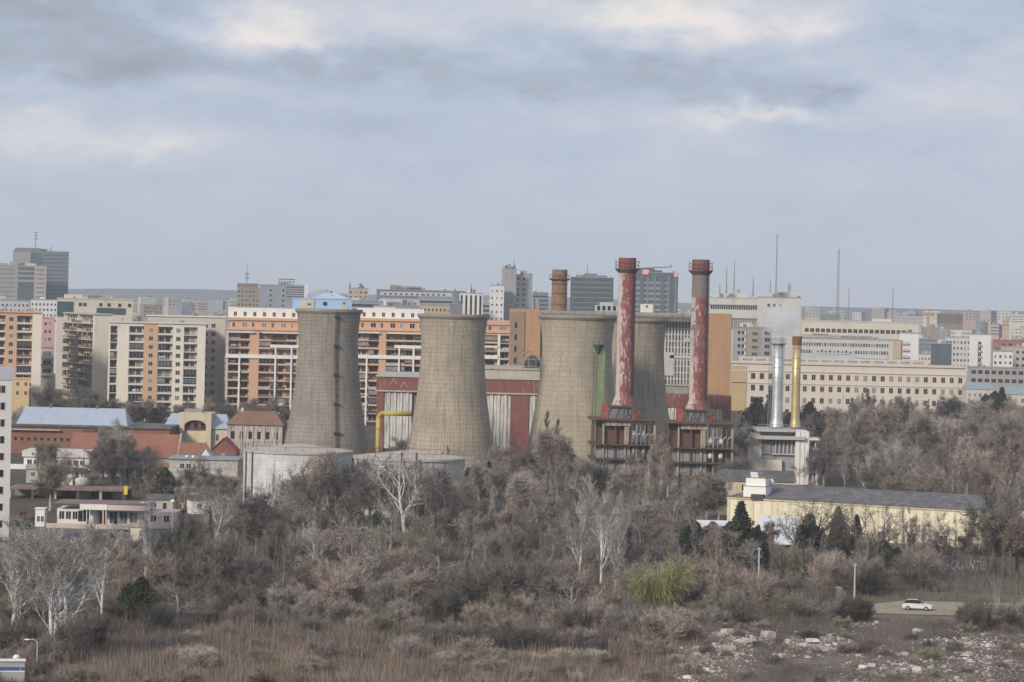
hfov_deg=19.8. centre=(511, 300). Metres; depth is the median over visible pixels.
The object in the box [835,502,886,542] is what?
bare tree
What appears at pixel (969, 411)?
bare tree
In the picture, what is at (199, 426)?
villa
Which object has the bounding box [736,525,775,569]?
evergreen tree
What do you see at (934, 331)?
city building
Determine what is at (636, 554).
shrub
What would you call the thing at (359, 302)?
city building
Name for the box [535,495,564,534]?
bare tree
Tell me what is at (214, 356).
apartment block
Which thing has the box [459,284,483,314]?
city building
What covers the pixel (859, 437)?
bare tree
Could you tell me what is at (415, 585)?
shrub
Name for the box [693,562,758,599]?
shrub
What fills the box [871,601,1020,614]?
dirt lot
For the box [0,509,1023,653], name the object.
bramble undergrowth
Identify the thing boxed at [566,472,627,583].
white barked tree
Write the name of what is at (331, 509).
poplar
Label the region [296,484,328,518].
bare tree
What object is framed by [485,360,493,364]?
balcony door
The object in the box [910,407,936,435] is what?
bare tree
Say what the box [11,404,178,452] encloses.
brick hall
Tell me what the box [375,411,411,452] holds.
gas pipe
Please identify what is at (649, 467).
poplar
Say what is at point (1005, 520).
bare tree
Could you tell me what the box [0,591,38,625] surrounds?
shrub
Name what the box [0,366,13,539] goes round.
tower block
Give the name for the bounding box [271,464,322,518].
bare tree
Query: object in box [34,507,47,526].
guard hut
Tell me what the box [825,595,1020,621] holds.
verge grass
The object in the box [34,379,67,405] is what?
bare tree
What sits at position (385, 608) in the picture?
shrub
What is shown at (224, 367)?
city building
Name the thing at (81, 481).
water tank
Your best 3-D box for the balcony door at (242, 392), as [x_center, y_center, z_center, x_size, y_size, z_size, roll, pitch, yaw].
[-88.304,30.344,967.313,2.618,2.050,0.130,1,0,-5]
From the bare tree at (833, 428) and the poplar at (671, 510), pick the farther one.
the bare tree at (833, 428)
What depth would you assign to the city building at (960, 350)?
1478.91 m
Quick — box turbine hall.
[375,365,730,459]
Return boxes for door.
[110,377,115,382]
[130,369,134,374]
[162,502,166,508]
[165,336,169,341]
[185,328,189,334]
[189,387,193,392]
[190,345,194,351]
[228,390,236,394]
[228,398,236,402]
[229,358,237,362]
[229,365,237,370]
[229,373,237,378]
[229,381,237,385]
[230,333,238,338]
[230,341,238,344]
[239,390,247,395]
[239,398,246,402]
[240,349,247,353]
[240,358,247,362]
[240,366,247,369]
[240,374,247,377]
[240,382,247,386]
[241,333,248,338]
[241,341,248,346]
[259,374,268,377]
[259,382,268,386]
[259,390,268,394]
[259,398,267,403]
[260,334,269,338]
[260,350,268,354]
[260,366,268,371]
[278,366,282,371]
[286,391,293,395]
[287,334,295,339]
[287,350,294,354]
[368,407,376,410]
[368,415,375,420]
[369,342,377,346]
[369,366,376,371]
[369,374,376,379]
[369,382,375,386]
[370,334,377,337]
[388,334,394,339]
[388,342,394,346]
[396,334,401,339]
[405,351,412,355]
[405,367,411,371]
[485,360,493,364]
[486,344,493,350]
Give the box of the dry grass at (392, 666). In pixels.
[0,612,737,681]
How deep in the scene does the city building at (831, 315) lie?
2744.98 m
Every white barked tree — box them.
[0,509,106,642]
[0,529,57,630]
[29,524,131,623]
[75,517,132,614]
[130,505,159,576]
[557,492,601,573]
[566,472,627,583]
[601,491,640,585]
[849,450,879,485]
[876,440,904,468]
[890,445,923,488]
[910,443,948,469]
[990,577,1002,610]
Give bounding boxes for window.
[0,385,5,393]
[0,402,5,409]
[0,419,4,426]
[0,436,4,443]
[0,452,3,460]
[0,469,3,477]
[0,486,3,493]
[42,351,51,354]
[42,360,51,363]
[42,369,50,372]
[59,511,64,518]
[66,511,70,518]
[72,511,77,519]
[78,510,85,521]
[99,511,107,523]
[109,512,117,523]
[119,512,127,523]
[129,512,137,523]
[150,515,156,521]
[163,515,169,521]
[179,463,184,468]
[248,431,251,438]
[261,322,266,327]
[409,323,414,328]
[499,326,506,330]
[759,385,763,390]
[837,375,841,380]
[854,387,858,392]
[932,377,936,382]
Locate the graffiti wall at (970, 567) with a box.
[919,554,1023,574]
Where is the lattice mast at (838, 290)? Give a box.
[836,249,839,320]
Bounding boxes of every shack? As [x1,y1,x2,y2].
[25,464,44,482]
[61,467,89,484]
[139,470,160,484]
[145,494,176,508]
[155,462,168,469]
[176,493,200,507]
[186,495,221,513]
[216,476,241,495]
[226,484,242,500]
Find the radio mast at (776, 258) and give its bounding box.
[775,234,777,292]
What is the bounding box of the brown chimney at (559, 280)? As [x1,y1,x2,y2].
[549,269,569,310]
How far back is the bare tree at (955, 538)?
485.38 m
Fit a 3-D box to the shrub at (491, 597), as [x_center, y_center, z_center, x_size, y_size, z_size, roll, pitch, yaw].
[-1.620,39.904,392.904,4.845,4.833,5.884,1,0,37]
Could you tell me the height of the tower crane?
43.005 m
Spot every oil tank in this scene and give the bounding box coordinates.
[242,442,352,509]
[353,448,465,517]
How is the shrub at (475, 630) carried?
on the ground at (30, 502)
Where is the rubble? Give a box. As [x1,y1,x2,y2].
[662,621,1023,681]
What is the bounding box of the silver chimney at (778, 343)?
[767,337,785,426]
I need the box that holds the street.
[9,525,188,542]
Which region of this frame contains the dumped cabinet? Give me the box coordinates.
[836,587,845,595]
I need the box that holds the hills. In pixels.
[68,288,1023,327]
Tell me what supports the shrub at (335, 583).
on the ground at (30, 502)
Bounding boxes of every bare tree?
[0,534,17,557]
[6,570,30,600]
[11,407,23,421]
[29,380,53,406]
[29,460,68,510]
[31,450,48,463]
[33,441,49,459]
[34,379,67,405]
[35,440,61,461]
[39,455,58,474]
[44,389,73,406]
[54,461,76,484]
[55,447,73,462]
[59,457,73,483]
[61,388,75,405]
[61,397,76,407]
[66,453,94,477]
[70,386,104,406]
[77,392,102,407]
[79,425,101,432]
[81,425,121,460]
[84,444,115,483]
[87,468,101,485]
[91,445,112,483]
[92,437,118,478]
[93,396,107,407]
[100,396,110,407]
[100,460,123,485]
[101,416,139,454]
[107,397,122,408]
[108,444,133,484]
[117,399,134,409]
[117,460,133,484]
[119,440,150,480]
[122,400,140,421]
[130,446,157,468]
[131,403,146,422]
[131,459,151,490]
[137,397,157,422]
[138,446,152,457]
[139,456,162,477]
[144,467,162,485]
[150,572,195,623]
[156,402,168,417]
[159,405,171,422]
[171,404,185,412]
[172,468,184,488]
[173,479,195,508]
[180,466,198,492]
[181,398,196,411]
[182,487,238,537]
[184,513,204,528]
[189,453,217,473]
[189,474,210,494]
[189,484,224,519]
[197,466,216,488]
[197,491,247,537]
[201,396,215,411]
[204,465,231,496]
[204,477,233,514]
[212,396,234,418]
[215,485,245,524]
[225,477,241,505]
[228,402,238,415]
[228,490,285,557]
[236,397,264,413]
[248,482,278,502]
[258,399,284,415]
[260,522,289,570]
[264,512,292,536]
[266,393,281,413]
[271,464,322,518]
[272,488,320,554]
[272,496,294,523]
[277,401,289,426]
[278,454,327,500]
[279,404,290,420]
[280,448,342,524]
[284,462,335,512]
[285,513,332,568]
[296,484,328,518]
[306,452,349,510]
[314,452,351,529]
[319,513,382,568]
[332,512,353,537]
[335,455,377,525]
[336,463,381,523]
[337,494,366,517]
[338,483,377,518]
[348,453,400,524]
[358,515,395,570]
[360,446,430,541]
[361,462,388,520]
[364,444,376,453]
[368,488,414,552]
[374,457,420,529]
[382,484,418,527]
[385,434,410,451]
[386,444,401,450]
[386,494,416,533]
[395,458,432,518]
[410,463,460,518]
[410,466,449,521]
[412,501,430,516]
[414,522,463,587]
[419,470,470,530]
[426,496,443,520]
[433,503,463,554]
[443,465,478,513]
[446,484,470,529]
[446,510,487,559]
[464,496,491,546]
[465,490,494,514]
[466,461,489,498]
[470,451,488,488]
[471,528,497,566]
[478,462,511,515]
[485,445,506,462]
[485,445,512,470]
[495,524,523,564]
[496,464,514,511]
[499,436,526,475]
[502,470,542,531]
[513,439,544,477]
[514,466,533,481]
[517,464,539,480]
[520,487,552,533]
[523,524,570,568]
[530,424,570,493]
[531,572,565,621]
[533,468,552,487]
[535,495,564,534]
[536,479,554,504]
[546,505,577,559]
[552,563,592,608]
[560,433,575,490]
[564,458,598,506]
[572,454,596,477]
[577,461,611,503]
[577,516,597,540]
[581,458,613,481]
[604,472,620,500]
[605,524,624,550]
[608,466,622,486]
[611,464,652,504]
[614,506,654,548]
[617,508,659,558]
[622,453,647,483]
[624,477,664,510]
[624,498,674,552]
[628,432,677,493]
[633,483,654,502]
[655,454,687,495]
[655,487,687,539]
[663,532,685,560]
[666,466,700,518]
[675,487,714,523]
[677,473,689,492]
[683,466,737,519]
[689,467,715,518]
[690,487,705,519]
[696,521,743,562]
[712,462,725,476]
[714,477,728,519]
[725,440,756,469]
[729,418,760,462]
[734,538,764,577]
[738,538,762,567]
[762,519,782,545]
[765,509,819,551]
[788,443,828,485]
[788,494,854,550]
[791,505,845,555]
[793,421,814,446]
[798,410,821,442]
[806,479,821,485]
[807,538,832,558]
[809,430,845,482]
[815,444,836,485]
[816,422,838,444]
[816,513,841,544]
[818,405,844,442]
[828,499,850,559]
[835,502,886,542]
[837,424,872,474]
[837,433,867,479]
[841,416,880,465]
[847,395,864,417]
[850,406,875,432]
[850,519,887,557]
[852,513,893,557]
[854,464,887,489]
[855,403,878,435]
[855,537,868,556]
[856,401,905,454]
[859,456,908,486]
[862,433,886,467]
[862,497,902,546]
[864,393,878,411]
[872,461,912,489]
[876,426,922,474]
[877,401,899,426]
[879,472,915,490]
[885,416,948,476]
[886,394,907,419]
[889,395,923,439]
[891,423,912,448]
[892,516,931,550]
[900,404,936,436]
[908,451,947,492]
[909,525,947,557]
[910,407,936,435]
[910,407,937,433]
[917,401,935,417]
[917,512,938,548]
[926,512,961,552]
[931,395,966,424]
[933,413,963,435]
[934,449,966,491]
[935,416,959,440]
[936,417,968,451]
[936,434,997,493]
[942,517,980,554]
[944,407,966,433]
[952,394,963,413]
[956,409,970,424]
[956,514,986,553]
[956,529,976,555]
[959,509,986,552]
[960,399,975,433]
[961,487,1015,574]
[962,465,1023,555]
[964,398,998,431]
[964,414,986,449]
[968,460,1003,496]
[970,431,1009,470]
[975,412,1023,453]
[978,410,1003,434]
[980,421,1000,437]
[981,487,1023,575]
[985,457,1006,487]
[988,484,1023,555]
[991,439,1023,488]
[995,399,1022,419]
[995,436,1023,501]
[998,499,1023,556]
[999,463,1023,499]
[1000,398,1023,420]
[1000,546,1022,556]
[1001,421,1020,452]
[1008,405,1023,424]
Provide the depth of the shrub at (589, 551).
458.16 m
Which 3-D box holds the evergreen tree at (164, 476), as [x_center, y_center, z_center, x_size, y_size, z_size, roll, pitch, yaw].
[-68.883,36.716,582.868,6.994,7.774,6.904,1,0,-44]
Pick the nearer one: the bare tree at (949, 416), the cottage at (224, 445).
the cottage at (224, 445)
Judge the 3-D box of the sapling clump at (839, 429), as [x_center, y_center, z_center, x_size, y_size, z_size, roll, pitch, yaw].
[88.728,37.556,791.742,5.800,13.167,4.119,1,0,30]
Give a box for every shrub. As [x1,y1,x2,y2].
[0,556,41,594]
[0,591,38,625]
[0,613,48,654]
[0,645,35,669]
[5,668,46,681]
[6,533,41,557]
[8,586,46,603]
[10,625,67,663]
[24,550,81,586]
[25,653,62,681]
[29,601,47,616]
[31,665,67,681]
[32,601,83,626]
[38,612,101,656]
[46,650,69,665]
[46,663,85,681]
[47,599,92,612]
[54,582,99,605]
[57,661,101,681]
[64,536,81,550]
[71,535,133,579]
[73,607,119,648]
[77,555,131,596]
[85,610,110,628]
[99,586,133,612]
[101,597,128,621]
[109,532,140,547]
[109,537,137,558]
[111,574,138,596]
[113,543,163,581]
[115,534,171,553]
[119,530,143,554]
[123,606,147,620]
[125,663,141,676]
[134,547,185,590]
[139,542,175,570]
[139,673,167,681]
[142,598,179,629]
[148,636,173,649]
[149,581,188,605]
[152,599,191,615]
[153,517,214,552]
[158,643,191,659]
[160,580,182,596]
[163,538,217,569]
[164,545,210,591]
[170,663,205,681]
[176,641,219,667]
[179,629,202,642]
[180,575,235,605]
[182,588,222,612]
[184,555,223,586]
[188,512,227,539]
[188,607,205,621]
[192,525,255,567]
[192,587,220,606]
[198,602,228,625]
[205,620,240,635]
[207,543,248,580]
[217,549,280,588]
[223,580,270,607]
[224,515,264,544]
[224,600,278,627]
[225,594,259,622]
[233,567,269,593]
[244,614,262,626]
[245,646,277,663]
[246,501,273,515]
[246,574,284,605]
[247,664,280,681]
[250,636,272,648]
[258,524,300,567]
[263,581,307,616]
[285,547,333,590]
[285,650,327,672]
[287,521,328,568]
[288,582,316,598]
[289,507,331,535]
[289,589,334,620]
[290,672,314,681]
[292,626,319,638]
[293,611,327,632]
[297,612,332,630]
[302,547,367,595]
[303,552,341,583]
[303,637,341,659]
[305,525,373,565]
[308,557,373,603]
[330,599,364,623]
[333,593,358,611]
[336,671,359,681]
[339,643,375,658]
[343,613,365,625]
[348,602,373,617]
[355,549,381,576]
[359,524,406,547]
[359,614,380,631]
[362,574,411,607]
[362,608,395,634]
[366,633,379,643]
[378,541,431,572]
[381,598,415,616]
[382,561,439,603]
[385,597,420,621]
[387,632,421,659]
[389,633,425,654]
[390,551,445,587]
[390,557,421,578]
[399,523,453,561]
[399,614,425,627]
[404,615,439,641]
[407,512,441,535]
[411,509,461,543]
[414,603,431,615]
[415,582,467,623]
[417,622,440,639]
[423,626,455,647]
[427,624,458,649]
[428,651,454,661]
[432,659,458,673]
[434,564,500,604]
[435,614,465,631]
[436,584,468,618]
[436,649,458,660]
[437,585,466,605]
[450,569,476,599]
[450,633,495,653]
[450,649,471,661]
[455,624,473,644]
[457,601,498,623]
[465,624,486,637]
[465,631,491,644]
[465,671,496,681]
[468,654,515,674]
[469,553,539,601]
[470,620,487,629]
[471,642,502,663]
[474,530,504,554]
[478,624,508,635]
[479,627,513,649]
[483,597,525,633]
[483,614,494,626]
[485,583,523,610]
[487,646,507,657]
[488,524,523,544]
[492,502,532,532]
[497,557,524,575]
[500,629,524,650]
[500,648,511,659]
[501,519,546,558]
[507,589,536,613]
[508,650,528,661]
[509,557,530,589]
[509,626,548,650]
[512,653,540,661]
[516,666,543,681]
[516,676,536,681]
[519,624,548,633]
[520,552,579,598]
[530,625,562,650]
[532,594,574,618]
[534,555,597,597]
[534,652,562,661]
[536,621,566,631]
[537,601,571,626]
[539,631,561,650]
[544,622,572,639]
[545,533,597,558]
[545,549,586,578]
[546,663,574,679]
[549,645,573,660]
[552,602,597,631]
[557,624,600,647]
[561,636,579,651]
[562,591,624,626]
[563,648,578,660]
[565,668,586,681]
[568,627,603,650]
[574,529,616,571]
[575,648,591,660]
[581,647,613,663]
[582,584,626,609]
[588,606,632,627]
[591,536,651,581]
[595,636,609,650]
[597,652,623,667]
[598,606,630,631]
[604,676,643,681]
[607,551,667,600]
[620,513,658,544]
[620,603,662,632]
[624,633,670,657]
[635,551,682,573]
[636,604,689,642]
[636,664,675,681]
[646,550,680,565]
[657,602,704,622]
[667,651,684,665]
[668,552,714,589]
[673,543,716,576]
[673,618,716,640]
[673,660,707,674]
[679,653,706,663]
[680,576,704,600]
[685,599,718,611]
[692,602,735,625]
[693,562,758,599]
[696,553,765,590]
[697,581,749,609]
[698,644,716,654]
[705,589,753,622]
[712,647,735,656]
[717,617,746,629]
[723,624,747,636]
[729,545,744,566]
[734,623,749,630]
[735,668,757,679]
[739,565,785,608]
[749,619,769,628]
[752,639,761,647]
[753,588,810,619]
[756,566,809,605]
[764,655,781,664]
[769,535,811,571]
[772,637,785,642]
[776,587,827,617]
[779,548,818,577]
[794,629,819,638]
[804,548,855,589]
[809,541,846,558]
[809,675,826,681]
[825,593,868,605]
[826,601,844,621]
[830,557,895,596]
[832,615,857,628]
[833,596,851,620]
[834,642,859,652]
[836,598,866,620]
[840,630,853,637]
[841,552,880,593]
[841,559,885,588]
[842,593,876,621]
[846,547,884,565]
[846,661,859,666]
[854,640,880,653]
[855,600,877,620]
[861,639,878,646]
[868,647,897,655]
[870,558,896,584]
[874,542,910,573]
[883,548,938,591]
[900,541,947,580]
[903,634,917,639]
[910,540,940,553]
[914,645,946,661]
[917,666,940,677]
[921,640,938,647]
[932,579,947,591]
[939,547,954,554]
[943,639,964,652]
[953,602,990,630]
[953,608,967,623]
[955,596,1000,610]
[957,664,974,672]
[958,621,979,632]
[968,535,1002,555]
[968,603,993,626]
[986,606,1023,629]
[988,608,1023,630]
[993,661,1008,667]
[995,640,1014,649]
[998,622,1018,632]
[1001,601,1023,627]
[1008,591,1023,607]
[1011,649,1022,656]
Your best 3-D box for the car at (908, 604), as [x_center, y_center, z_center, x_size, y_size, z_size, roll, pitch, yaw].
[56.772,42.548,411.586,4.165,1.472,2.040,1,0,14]
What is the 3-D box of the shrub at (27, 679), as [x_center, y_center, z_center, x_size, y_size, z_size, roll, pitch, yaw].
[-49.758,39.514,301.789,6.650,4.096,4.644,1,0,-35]
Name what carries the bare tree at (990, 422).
on the ground at (30, 502)
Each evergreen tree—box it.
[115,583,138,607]
[119,576,167,621]
[145,467,176,493]
[146,407,162,422]
[346,512,367,541]
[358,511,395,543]
[477,461,491,497]
[673,521,709,557]
[687,521,717,561]
[707,521,739,560]
[723,500,761,567]
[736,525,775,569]
[738,396,764,438]
[758,388,785,426]
[783,412,791,427]
[800,401,828,447]
[811,533,841,558]
[827,506,850,558]
[847,514,862,560]
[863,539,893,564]
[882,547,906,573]
[977,394,999,420]
[989,390,997,402]
[993,387,1007,415]
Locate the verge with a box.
[834,591,1023,602]
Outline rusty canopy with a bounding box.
[10,484,132,499]
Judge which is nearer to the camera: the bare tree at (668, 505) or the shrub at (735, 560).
the shrub at (735, 560)
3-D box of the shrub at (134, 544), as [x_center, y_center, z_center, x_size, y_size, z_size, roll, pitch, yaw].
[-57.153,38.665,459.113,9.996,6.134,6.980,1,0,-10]
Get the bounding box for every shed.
[70,432,182,463]
[168,455,242,482]
[578,507,627,527]
[716,469,796,514]
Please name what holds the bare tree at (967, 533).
on the ground at (30, 502)
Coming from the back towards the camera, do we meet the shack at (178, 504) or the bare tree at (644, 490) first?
the shack at (178, 504)
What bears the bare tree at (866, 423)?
on the ground at (30, 502)
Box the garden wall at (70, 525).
[46,523,130,529]
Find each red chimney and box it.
[612,258,639,405]
[685,259,712,408]
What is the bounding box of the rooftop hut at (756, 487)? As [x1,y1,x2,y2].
[743,472,771,499]
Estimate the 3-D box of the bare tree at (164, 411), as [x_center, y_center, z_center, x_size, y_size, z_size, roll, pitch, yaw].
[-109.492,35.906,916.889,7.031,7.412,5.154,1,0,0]
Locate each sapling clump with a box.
[34,451,50,483]
[73,454,85,477]
[123,462,140,494]
[142,466,158,492]
[144,462,160,489]
[158,478,172,493]
[171,512,204,588]
[229,483,242,522]
[262,509,289,578]
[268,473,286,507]
[279,533,297,588]
[286,485,307,519]
[286,517,296,538]
[347,518,372,550]
[354,540,380,592]
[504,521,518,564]
[510,494,527,530]
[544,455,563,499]
[561,541,578,564]
[579,537,602,597]
[596,528,627,591]
[605,469,620,507]
[652,497,666,552]
[656,471,668,513]
[771,549,787,583]
[795,537,828,600]
[806,453,828,486]
[814,427,831,446]
[834,418,850,463]
[883,431,901,475]
[884,508,907,548]
[899,505,919,553]
[904,420,929,481]
[927,511,949,551]
[937,547,949,567]
[938,426,958,480]
[943,451,972,493]
[950,547,957,572]
[955,538,970,575]
[972,543,983,574]
[978,421,995,451]
[980,534,994,573]
[985,462,1018,496]
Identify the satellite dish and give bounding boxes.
[769,479,773,493]
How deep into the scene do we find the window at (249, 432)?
744.89 m
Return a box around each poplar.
[177,507,188,556]
[207,510,213,541]
[242,509,249,555]
[313,498,321,534]
[327,491,337,536]
[335,497,340,514]
[392,482,404,530]
[431,518,439,560]
[460,514,475,575]
[465,503,474,557]
[477,481,482,506]
[486,485,498,536]
[506,512,513,557]
[523,538,530,588]
[537,527,546,571]
[543,411,550,469]
[543,469,551,522]
[555,417,561,488]
[567,452,574,498]
[571,481,579,525]
[574,498,579,530]
[586,485,593,537]
[621,527,632,573]
[635,450,641,503]
[637,494,642,517]
[644,445,654,501]
[649,444,657,503]
[657,455,665,507]
[667,494,675,547]
[674,473,682,521]
[687,496,698,550]
[712,531,724,597]
[767,521,777,574]
[798,536,808,595]
[820,412,826,444]
[839,428,850,487]
[847,397,854,430]
[859,392,864,416]
[864,388,869,410]
[865,396,870,410]
[867,539,872,560]
[908,396,913,422]
[934,406,940,445]
[945,425,951,456]
[968,433,974,467]
[983,438,992,468]
[998,428,1023,498]
[1000,534,1008,583]
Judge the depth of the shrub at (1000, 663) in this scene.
343.36 m
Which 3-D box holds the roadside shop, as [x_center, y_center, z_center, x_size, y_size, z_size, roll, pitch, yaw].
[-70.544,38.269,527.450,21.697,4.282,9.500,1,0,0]
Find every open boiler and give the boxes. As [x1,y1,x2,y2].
[587,401,655,482]
[661,404,734,484]
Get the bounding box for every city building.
[0,262,45,308]
[0,295,29,310]
[13,232,68,298]
[30,297,56,373]
[55,293,133,388]
[133,301,136,312]
[138,296,156,310]
[139,304,161,321]
[163,297,167,314]
[168,296,179,314]
[177,301,194,315]
[181,296,193,301]
[195,300,206,315]
[208,299,224,315]
[222,309,229,327]
[224,353,225,380]
[227,298,236,308]
[237,273,258,307]
[259,279,307,308]
[292,289,352,308]
[348,283,368,300]
[350,297,382,309]
[373,300,394,308]
[376,285,465,305]
[395,300,419,308]
[419,294,453,304]
[419,303,449,313]
[450,301,462,313]
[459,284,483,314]
[483,301,489,319]
[489,281,504,319]
[502,262,516,319]
[516,270,532,308]
[532,291,548,309]
[570,263,613,311]
[635,265,677,312]
[708,261,757,359]
[732,321,771,360]
[757,280,801,356]
[801,319,918,338]
[801,333,901,359]
[805,306,818,319]
[821,311,840,320]
[827,309,843,318]
[852,311,865,320]
[862,308,869,320]
[872,307,888,318]
[887,310,898,321]
[896,313,922,334]
[899,330,918,359]
[905,311,921,315]
[918,335,935,352]
[918,351,930,364]
[921,324,939,342]
[923,309,939,326]
[931,339,951,364]
[937,311,962,335]
[939,326,947,342]
[945,332,968,381]
[950,328,975,336]
[961,308,975,329]
[967,361,1023,392]
[969,331,991,365]
[979,309,995,333]
[980,319,988,333]
[990,323,1001,340]
[991,341,992,365]
[992,338,1023,365]
[993,346,1013,366]
[998,310,1011,339]
[1002,317,1009,339]
[1004,343,1023,366]
[1010,327,1022,339]
[1011,312,1023,328]
[1011,335,1023,339]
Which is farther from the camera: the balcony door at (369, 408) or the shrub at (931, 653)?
the balcony door at (369, 408)
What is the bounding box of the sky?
[0,0,1023,310]
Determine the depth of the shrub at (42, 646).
328.90 m
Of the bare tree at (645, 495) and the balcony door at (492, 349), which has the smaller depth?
the bare tree at (645, 495)
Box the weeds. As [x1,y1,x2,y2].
[628,608,1023,681]
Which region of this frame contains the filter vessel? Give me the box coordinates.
[521,351,540,370]
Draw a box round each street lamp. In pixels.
[24,639,37,662]
[171,499,174,537]
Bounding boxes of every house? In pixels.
[12,377,29,412]
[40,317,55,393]
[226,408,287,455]
[508,298,731,395]
[962,382,994,411]
[1004,387,1023,406]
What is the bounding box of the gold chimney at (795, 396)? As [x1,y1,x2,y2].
[789,336,801,426]
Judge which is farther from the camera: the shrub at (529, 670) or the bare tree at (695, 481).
the bare tree at (695, 481)
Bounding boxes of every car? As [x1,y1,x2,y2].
[9,520,31,528]
[85,531,108,537]
[110,528,130,537]
[902,599,932,610]
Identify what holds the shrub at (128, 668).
on the ground at (30, 502)
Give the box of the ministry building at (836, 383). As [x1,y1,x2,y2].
[730,356,966,414]
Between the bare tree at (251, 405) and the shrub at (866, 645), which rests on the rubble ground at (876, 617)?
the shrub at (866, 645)
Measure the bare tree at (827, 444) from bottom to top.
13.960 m
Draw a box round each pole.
[757,547,760,578]
[853,563,856,598]
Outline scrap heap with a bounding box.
[9,509,50,523]
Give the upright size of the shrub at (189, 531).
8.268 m
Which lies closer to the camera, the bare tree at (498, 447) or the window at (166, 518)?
the window at (166, 518)
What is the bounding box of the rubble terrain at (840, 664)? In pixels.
[619,630,1023,681]
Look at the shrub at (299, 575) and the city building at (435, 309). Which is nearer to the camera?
the shrub at (299, 575)
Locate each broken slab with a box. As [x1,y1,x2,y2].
[723,645,735,650]
[805,638,819,641]
[960,652,969,655]
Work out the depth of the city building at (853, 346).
1326.81 m
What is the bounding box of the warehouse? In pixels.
[726,484,1023,554]
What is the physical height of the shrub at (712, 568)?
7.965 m
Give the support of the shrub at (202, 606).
on the ground at (30, 502)
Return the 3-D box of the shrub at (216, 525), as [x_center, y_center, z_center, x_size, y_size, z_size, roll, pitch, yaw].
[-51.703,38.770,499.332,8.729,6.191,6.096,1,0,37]
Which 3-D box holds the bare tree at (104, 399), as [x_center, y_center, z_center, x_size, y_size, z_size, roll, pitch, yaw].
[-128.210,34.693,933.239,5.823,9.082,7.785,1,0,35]
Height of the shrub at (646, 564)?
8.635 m
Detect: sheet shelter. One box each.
[691,520,730,529]
[758,516,797,549]
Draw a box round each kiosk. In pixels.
[0,659,25,681]
[130,522,147,541]
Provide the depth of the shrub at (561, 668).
325.73 m
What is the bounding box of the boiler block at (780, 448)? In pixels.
[744,424,818,484]
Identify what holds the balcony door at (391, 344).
in the apartment block at (389, 339)
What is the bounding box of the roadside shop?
[55,499,181,528]
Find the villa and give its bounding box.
[165,408,229,448]
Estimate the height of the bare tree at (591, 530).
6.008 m
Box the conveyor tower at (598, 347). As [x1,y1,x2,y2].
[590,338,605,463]
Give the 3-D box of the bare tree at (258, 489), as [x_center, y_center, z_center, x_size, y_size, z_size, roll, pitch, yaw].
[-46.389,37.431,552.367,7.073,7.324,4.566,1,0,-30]
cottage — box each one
[178,442,206,454]
[199,446,214,455]
[211,436,240,455]
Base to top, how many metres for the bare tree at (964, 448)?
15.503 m
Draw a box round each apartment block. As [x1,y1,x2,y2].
[0,307,42,406]
[61,312,112,407]
[107,317,206,420]
[146,311,226,411]
[225,307,298,421]
[357,308,423,424]
[485,320,508,364]
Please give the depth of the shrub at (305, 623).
362.02 m
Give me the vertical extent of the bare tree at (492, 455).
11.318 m
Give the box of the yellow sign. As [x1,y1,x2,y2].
[124,486,127,499]
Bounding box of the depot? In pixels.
[10,448,94,469]
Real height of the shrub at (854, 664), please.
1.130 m
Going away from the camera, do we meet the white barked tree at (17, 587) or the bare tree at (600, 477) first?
the white barked tree at (17, 587)
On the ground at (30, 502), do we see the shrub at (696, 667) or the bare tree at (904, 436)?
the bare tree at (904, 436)
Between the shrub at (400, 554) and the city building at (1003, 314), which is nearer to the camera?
the shrub at (400, 554)
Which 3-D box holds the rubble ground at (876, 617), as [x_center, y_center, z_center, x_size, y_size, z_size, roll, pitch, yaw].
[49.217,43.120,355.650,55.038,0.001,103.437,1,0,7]
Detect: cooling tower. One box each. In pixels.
[283,308,368,454]
[407,313,493,470]
[527,314,616,473]
[612,318,668,457]
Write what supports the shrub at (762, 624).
on the rubble ground at (876, 617)
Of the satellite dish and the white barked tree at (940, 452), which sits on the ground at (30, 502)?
the white barked tree at (940, 452)
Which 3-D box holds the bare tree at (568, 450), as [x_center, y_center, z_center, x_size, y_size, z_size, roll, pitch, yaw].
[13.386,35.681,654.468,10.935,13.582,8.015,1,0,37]
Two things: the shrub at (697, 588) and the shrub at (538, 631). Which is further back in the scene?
the shrub at (697, 588)
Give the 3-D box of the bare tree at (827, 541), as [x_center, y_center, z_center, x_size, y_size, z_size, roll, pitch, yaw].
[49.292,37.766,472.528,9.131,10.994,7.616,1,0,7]
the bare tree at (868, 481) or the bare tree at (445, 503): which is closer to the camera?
the bare tree at (445, 503)
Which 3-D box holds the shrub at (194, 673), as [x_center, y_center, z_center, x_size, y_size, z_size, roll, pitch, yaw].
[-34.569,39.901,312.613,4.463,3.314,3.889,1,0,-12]
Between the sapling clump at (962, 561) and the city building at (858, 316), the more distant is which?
the city building at (858, 316)
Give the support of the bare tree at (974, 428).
on the ground at (30, 502)
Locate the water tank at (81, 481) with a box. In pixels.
[75,477,88,485]
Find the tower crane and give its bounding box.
[918,309,934,337]
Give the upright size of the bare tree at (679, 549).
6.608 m
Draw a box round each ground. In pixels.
[0,308,1023,681]
[713,615,1023,646]
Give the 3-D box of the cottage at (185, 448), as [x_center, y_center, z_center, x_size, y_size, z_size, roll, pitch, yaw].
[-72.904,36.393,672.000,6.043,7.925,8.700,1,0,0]
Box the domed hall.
[307,290,332,297]
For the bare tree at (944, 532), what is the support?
on the ground at (30, 502)
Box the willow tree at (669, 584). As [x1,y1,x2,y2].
[619,543,701,606]
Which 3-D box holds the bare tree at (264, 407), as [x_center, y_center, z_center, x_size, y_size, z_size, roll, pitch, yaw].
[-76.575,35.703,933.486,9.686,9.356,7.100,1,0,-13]

